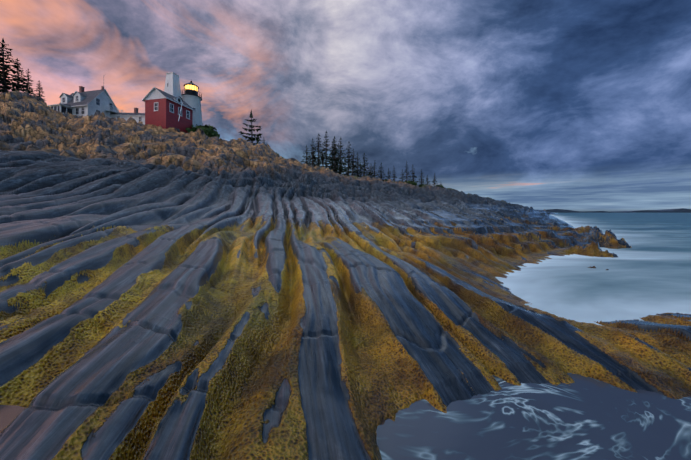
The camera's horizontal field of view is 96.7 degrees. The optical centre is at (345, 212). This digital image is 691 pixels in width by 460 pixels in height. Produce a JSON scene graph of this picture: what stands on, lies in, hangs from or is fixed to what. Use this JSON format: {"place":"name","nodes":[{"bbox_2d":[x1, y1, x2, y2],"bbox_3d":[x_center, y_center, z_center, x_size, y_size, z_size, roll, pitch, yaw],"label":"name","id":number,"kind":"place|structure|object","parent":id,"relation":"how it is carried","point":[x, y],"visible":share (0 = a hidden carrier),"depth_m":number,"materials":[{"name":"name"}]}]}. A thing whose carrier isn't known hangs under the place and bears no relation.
{"place":"outdoors","nodes":[
{"label":"outdoors","id":0,"kind":"place"},
{"bbox_2d":[0,90,690,459],"bbox_3d":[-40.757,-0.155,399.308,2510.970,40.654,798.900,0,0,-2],"label":"rock ledges","id":1,"kind":"object","parent":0,"point":[176,294],"visible":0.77,"depth_m":4.96,"materials":[{"name":"grey stone"}]},
{"bbox_2d":[0,67,6,92],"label":"spruce","id":2,"kind":"object","parent":1,"relation":"on","point":[1,85],"visible":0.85,"depth_m":47.58,"materials":[{"name":"green plant"}]},
{"bbox_2d":[0,405,24,430],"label":"tide pool water","id":3,"kind":"structure","parent":1,"relation":"on","point":[9,414],"depth_m":2.31,"materials":[{"name":"grey liquid"}]},
{"bbox_2d":[9,58,24,90],"bbox_3d":[-57.647,-22.841,54.163,3.097,8.799,3.324,0,0,-33],"label":"spruce","id":4,"kind":"object","parent":1,"relation":"on","point":[18,75],"visible":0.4,"depth_m":54.04,"materials":[{"name":"green plant"}]},
{"bbox_2d":[0,39,35,96],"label":"spruce","id":5,"kind":"object","parent":1,"relation":"on","point":[4,73],"visible":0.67,"depth_m":50.88,"materials":[{"name":"green plant"}]},
{"bbox_2d":[21,69,36,95],"bbox_3d":[-55.122,-21.463,53.273,2.442,7.214,2.897,0,0,31],"label":"spruce","id":6,"kind":"object","parent":1,"relation":"on","point":[27,85],"visible":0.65,"depth_m":53.20,"materials":[{"name":"green plant"}]},
{"bbox_2d":[35,81,44,100],"bbox_3d":[-57.673,-21.556,57.972,2.589,7.027,2.413,0,0,-32],"label":"spruce","id":7,"kind":"object","parent":1,"relation":"on","point":[40,89],"visible":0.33,"depth_m":57.92,"materials":[{"name":"green plant"}]},
{"bbox_2d":[47,86,121,116],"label":"keepers house","id":8,"kind":"structure","parent":1,"relation":"on","point":[81,102],"depth_m":66.46,"materials":[{"name":"painted white wood clapboard"},{"name":"shingle"},{"name":"dark glass"}]},
{"bbox_2d":[110,108,144,124],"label":"covered passage","id":9,"kind":"object","parent":1,"relation":"on","point":[136,116],"visible":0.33,"depth_m":68.00},
{"bbox_2d":[142,87,194,132],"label":"red building","id":10,"kind":"structure","parent":1,"relation":"on","point":[164,110],"depth_m":58.13,"materials":[{"name":"red wood"}]},
{"bbox_2d":[164,72,181,97],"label":"white tower","id":11,"kind":"structure","parent":10,"relation":"attached to","point":[172,84],"depth_m":64.72,"materials":[{"name":"white paint"}]},
{"bbox_2d":[181,81,202,126],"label":"lighthouse tower","id":12,"kind":"structure","parent":1,"relation":"on","point":[191,98],"depth_m":67.51,"materials":[{"name":"white paint"}]},
{"bbox_2d":[186,124,219,137],"bbox_3d":[-30.505,-16.793,64.979,6.351,4.315,7.613,0,0,24],"label":"shrub","id":13,"kind":"object","parent":1,"relation":"on","point":[209,131],"visible":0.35,"depth_m":63.56,"materials":[{"name":"green plant"}]},
{"bbox_2d":[238,110,261,145],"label":"spruce","id":14,"kind":"object","parent":1,"relation":"on","point":[251,139],"visible":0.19,"depth_m":74.13,"materials":[{"name":"green plant"}]},
{"bbox_2d":[301,145,311,163],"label":"spruce","id":15,"kind":"object","parent":1,"relation":"on","point":[306,157],"visible":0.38,"depth_m":109.61,"materials":[{"name":"green plant"}]},
{"bbox_2d":[306,139,317,166],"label":"spruce","id":16,"kind":"object","parent":1,"relation":"on","point":[313,159],"visible":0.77,"depth_m":99.64,"materials":[{"name":"green plant"}]},
{"bbox_2d":[312,134,322,165],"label":"spruce","id":17,"kind":"object","parent":1,"relation":"on","point":[318,144],"visible":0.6,"depth_m":100.64,"materials":[{"name":"green plant"}]},
{"bbox_2d":[317,143,329,168],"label":"spruce","id":18,"kind":"object","parent":1,"relation":"on","point":[322,159],"visible":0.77,"depth_m":96.67,"materials":[{"name":"green plant"}]},
{"bbox_2d":[320,131,333,168],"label":"spruce","id":19,"kind":"object","parent":1,"relation":"on","point":[326,146],"visible":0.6,"depth_m":101.45,"materials":[{"name":"green plant"}]},
{"bbox_2d":[328,140,337,170],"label":"spruce","id":20,"kind":"object","parent":1,"relation":"on","point":[332,158],"visible":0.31,"depth_m":103.33,"materials":[{"name":"green plant"}]},
{"bbox_2d":[327,136,342,173],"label":"spruce","id":21,"kind":"object","parent":1,"relation":"on","point":[334,153],"visible":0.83,"depth_m":98.52,"materials":[{"name":"green plant"}]},
{"bbox_2d":[335,138,350,175],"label":"spruce","id":22,"kind":"object","parent":1,"relation":"on","point":[340,157],"visible":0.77,"depth_m":105.63,"materials":[{"name":"green plant"}]},
{"bbox_2d":[342,142,356,174],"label":"spruce","id":23,"kind":"object","parent":1,"relation":"on","point":[348,162],"visible":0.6,"depth_m":109.14,"materials":[{"name":"green plant"}]},
{"bbox_2d":[346,149,358,175],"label":"spruce","id":24,"kind":"object","parent":1,"relation":"on","point":[352,164],"visible":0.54,"depth_m":116.13,"materials":[{"name":"green plant"}]},
{"bbox_2d":[352,152,362,176],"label":"spruce","id":25,"kind":"object","parent":1,"relation":"on","point":[357,167],"visible":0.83,"depth_m":112.13,"materials":[{"name":"green plant"}]},
{"bbox_2d":[358,153,372,177],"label":"spruce","id":26,"kind":"object","parent":1,"relation":"on","point":[365,168],"visible":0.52,"depth_m":113.71,"materials":[{"name":"green plant"}]},
{"bbox_2d":[368,166,375,176],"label":"spruce","id":27,"kind":"object","parent":1,"relation":"on","point":[371,171],"visible":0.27,"depth_m":120.39,"materials":[{"name":"green plant"}]},
{"bbox_2d":[376,163,384,180],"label":"spruce","id":28,"kind":"object","parent":1,"relation":"on","point":[381,176],"visible":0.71,"depth_m":124.17,"materials":[{"name":"green plant"}]},
{"bbox_2d":[385,168,391,178],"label":"spruce","id":29,"kind":"object","parent":1,"relation":"on","point":[388,173],"visible":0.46,"depth_m":132.21,"materials":[{"name":"green plant"}]},
{"bbox_2d":[402,161,409,181],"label":"spruce","id":30,"kind":"object","parent":1,"relation":"on","point":[407,173],"visible":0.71,"depth_m":136.00,"materials":[{"name":"green plant"}]},
{"bbox_2d":[406,180,416,185],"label":"shrub","id":31,"kind":"object","parent":1,"relation":"on","point":[412,182],"visible":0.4,"depth_m":130.29,"materials":[{"name":"green plant"}]},
{"bbox_2d":[408,166,417,181],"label":"spruce","id":32,"kind":"object","parent":1,"relation":"on","point":[413,177],"visible":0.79,"depth_m":139.42,"materials":[{"name":"green plant"}]},
{"bbox_2d":[417,169,426,184],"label":"spruce","id":33,"kind":"object","parent":1,"relation":"on","point":[421,182],"visible":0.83,"depth_m":143.17,"materials":[{"name":"green plant"}]},
{"bbox_2d":[0,0,690,211],"label":"sky","id":34,"kind":"structure","parent":0,"point":[575,105],"materials":[{"name":"blue"}]},
{"bbox_2d":[376,213,690,459],"bbox_3d":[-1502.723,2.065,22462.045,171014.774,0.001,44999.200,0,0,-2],"label":"sea water","id":35,"kind":"structure","parent":0,"point":[589,418],"depth_m":3.36,"materials":[{"name":"liquid"}]},
{"bbox_2d":[547,208,690,212],"bbox_3d":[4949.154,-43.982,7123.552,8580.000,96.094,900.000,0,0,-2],"label":"distant shore","id":36,"kind":"structure","parent":0,"point":[682,210],"depth_m":6725.81,"materials":[{"name":"blue"}]}
]}

